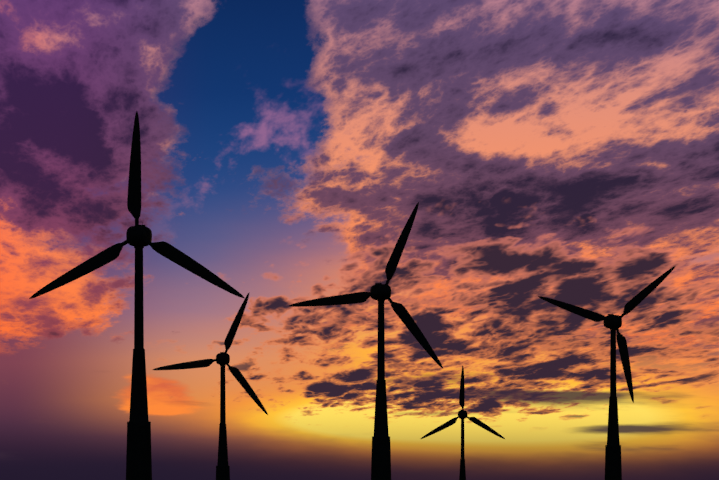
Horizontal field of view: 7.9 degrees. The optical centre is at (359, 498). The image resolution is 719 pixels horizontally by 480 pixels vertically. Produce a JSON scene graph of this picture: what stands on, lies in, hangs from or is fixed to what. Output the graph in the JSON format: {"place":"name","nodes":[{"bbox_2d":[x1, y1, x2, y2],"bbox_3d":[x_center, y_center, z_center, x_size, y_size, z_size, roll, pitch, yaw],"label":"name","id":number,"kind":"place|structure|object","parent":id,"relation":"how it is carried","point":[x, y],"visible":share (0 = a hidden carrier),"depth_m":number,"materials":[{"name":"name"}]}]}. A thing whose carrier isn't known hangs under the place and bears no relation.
{"place":"outdoors","nodes":[
{"label":"outdoors","id":0,"kind":"place"},
{"bbox_2d":[0,0,718,479],"label":"sky","id":1,"kind":"structure","parent":0,"point":[567,151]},
{"bbox_3d":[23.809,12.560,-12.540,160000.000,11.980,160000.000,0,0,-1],"label":"field","id":2,"kind":"structure","parent":0,"visible":0},
{"bbox_2d":[29,111,243,479],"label":"wind turbine","id":3,"kind":"object","parent":2,"relation":"on","point":[138,451],"visible":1,"depth_m":1659.53,"materials":[{"name":"paint"}]},
{"bbox_2d":[152,293,267,479],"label":"wind turbine","id":4,"kind":"object","parent":2,"relation":"on","point":[222,359],"visible":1,"depth_m":2887.58,"materials":[{"name":"paint"}]},
{"bbox_2d":[289,202,442,479],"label":"wind turbine","id":5,"kind":"object","parent":2,"relation":"on","point":[380,292],"visible":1,"depth_m":2133.12,"materials":[{"name":"paint"}]},
{"bbox_2d":[421,366,504,479],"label":"wind turbine","id":6,"kind":"object","parent":2,"relation":"on","point":[462,414],"visible":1,"depth_m":4214.30,"materials":[{"name":"paint"}]},
{"bbox_2d":[538,266,674,479],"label":"wind turbine","id":7,"kind":"object","parent":2,"relation":"on","point":[613,465],"visible":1,"depth_m":2497.64,"materials":[{"name":"paint"}]}
]}

